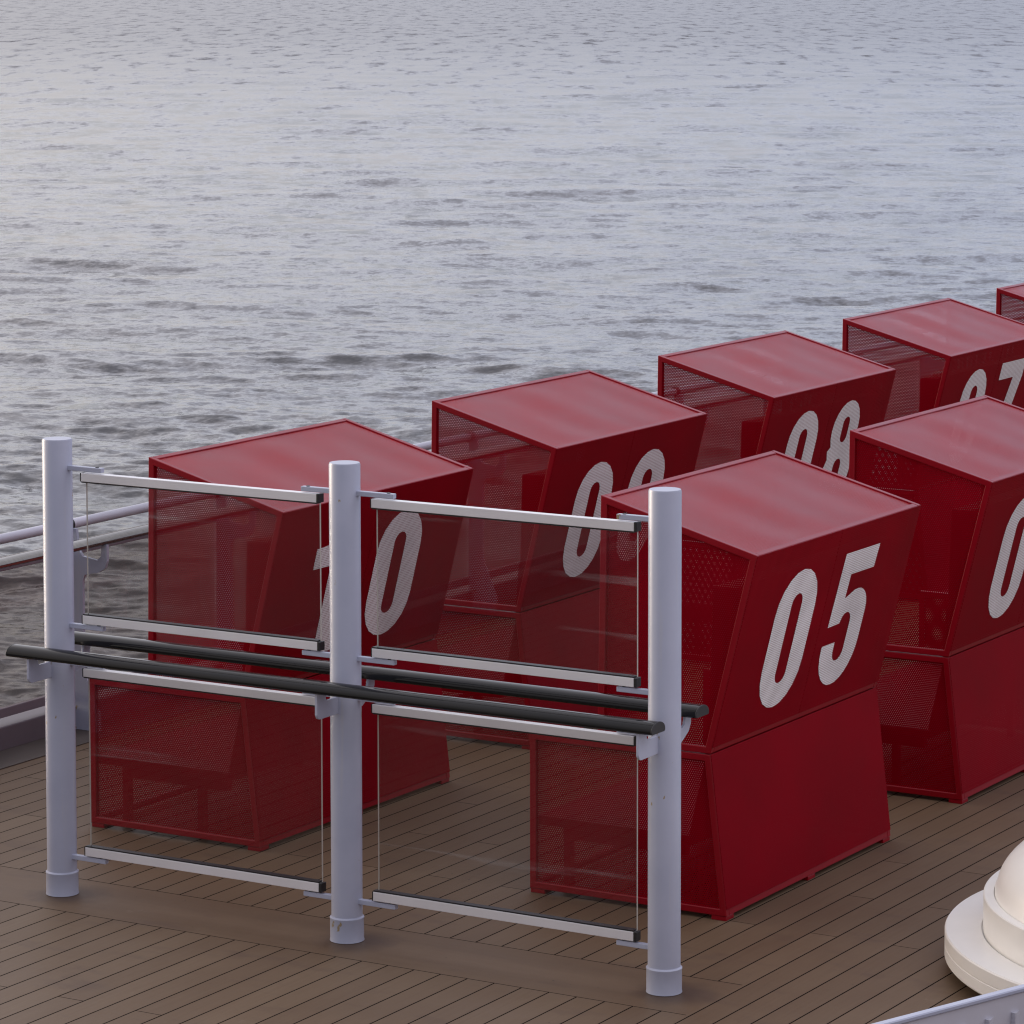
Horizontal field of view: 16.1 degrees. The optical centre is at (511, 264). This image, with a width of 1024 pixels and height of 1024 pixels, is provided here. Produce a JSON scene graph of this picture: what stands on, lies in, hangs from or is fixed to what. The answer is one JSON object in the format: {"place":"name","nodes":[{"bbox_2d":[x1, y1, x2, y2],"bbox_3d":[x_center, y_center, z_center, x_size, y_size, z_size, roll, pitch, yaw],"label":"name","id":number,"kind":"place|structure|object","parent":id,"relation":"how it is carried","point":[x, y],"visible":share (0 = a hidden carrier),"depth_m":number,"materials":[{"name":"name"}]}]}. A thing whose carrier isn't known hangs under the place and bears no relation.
{"place":"outdoors","nodes":[
{"label":"outdoors","id":0,"kind":"place"},
{"bbox_2d":[0,0,1023,706],"bbox_3d":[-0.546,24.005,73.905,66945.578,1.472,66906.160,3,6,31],"label":"sea","id":1,"kind":"structure","parent":0,"point":[224,220],"depth_m":443.24,"materials":[{"name":"grey liquid"}]},
{"bbox_2d":[0,550,1023,1023],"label":"deck","id":2,"kind":"structure","parent":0,"point":[856,936],"depth_m":15.58,"materials":[{"name":"brown wood"}]},
{"bbox_2d":[90,418,472,851],"bbox_3d":[-1.108,1.761,17.791,1.133,1.816,1.686,3,6,31],"label":"cabana","id":3,"kind":"object","parent":2,"relation":"on","point":[249,741],"visible":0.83,"depth_m":17.23,"materials":[{"name":"red paint"}]},
{"bbox_2d":[0,550,709,769],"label":"deck margin","id":4,"kind":"object","parent":2,"relation":"on","point":[22,753],"depth_m":19.16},
{"bbox_2d":[0,315,1023,731],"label":"ship railing","id":5,"kind":"object","parent":4,"relation":"on","point":[90,565],"visible":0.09,"depth_m":19.56,"materials":[{"name":"white metal"}]},
{"bbox_2d":[6,437,708,995],"bbox_3d":[-0.714,1.851,15.339,3.234,2.046,0.486,3,6,31],"label":"wind screen","id":6,"kind":"object","parent":2,"relation":"on","point":[656,737],"visible":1,"depth_m":15.25,"materials":[{"name":"white paint"}]},
{"bbox_2d":[0,465,894,750],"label":"kerb","id":7,"kind":"structure","parent":2,"relation":"on","point":[18,729],"depth_m":19.30,"materials":[{"name":"paint"}]},
{"bbox_2d":[416,370,706,749],"bbox_3d":[0.180,1.575,19.949,1.133,1.816,1.686,3,6,31],"label":"cabana","id":8,"kind":"object","parent":2,"relation":"on","point":[552,611],"visible":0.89,"depth_m":19.28,"materials":[{"name":"red paint"}]},
{"bbox_2d":[530,450,920,920],"bbox_3d":[0.996,1.862,16.557,1.133,1.816,1.686,3,6,31],"label":"cabana","id":9,"kind":"object","parent":2,"relation":"on","point":[789,748],"visible":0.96,"depth_m":16.07,"materials":[{"name":"red paint"}]},
{"bbox_2d":[657,330,895,660],"bbox_3d":[1.468,1.390,22.107,1.133,1.816,1.686,3,6,31],"label":"cabana","id":10,"kind":"object","parent":2,"relation":"on","point":[828,417],"visible":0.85,"depth_m":21.59,"materials":[{"name":"red paint"}]},
{"bbox_2d":[842,298,1023,599],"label":"cabana","id":11,"kind":"object","parent":2,"relation":"on","point":[962,376],"visible":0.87,"depth_m":23.64,"materials":[{"name":"red paint"}]},
{"bbox_2d":[849,395,1023,803],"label":"cabana","id":12,"kind":"object","parent":2,"relation":"on","point":[965,671],"visible":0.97,"depth_m":17.99,"materials":[{"name":"red paint"}]},
{"bbox_2d":[872,984,1023,1023],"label":"bulwark","id":13,"kind":"object","parent":2,"relation":"on","point":[1004,1006],"visible":1,"depth_m":10.74,"materials":[{"name":"grey paint"}]},
{"bbox_2d":[944,840,1023,994],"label":"deck ventilator","id":14,"kind":"object","parent":2,"relation":"on","point":[984,943],"visible":0.95,"depth_m":14.62,"materials":[{"name":"white plastic"}]},
{"bbox_2d":[996,283,1023,480],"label":"cabana","id":15,"kind":"object","parent":2,"relation":"on","point":[1015,291],"visible":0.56,"depth_m":25.71,"materials":[{"name":"red paint"}]}
]}

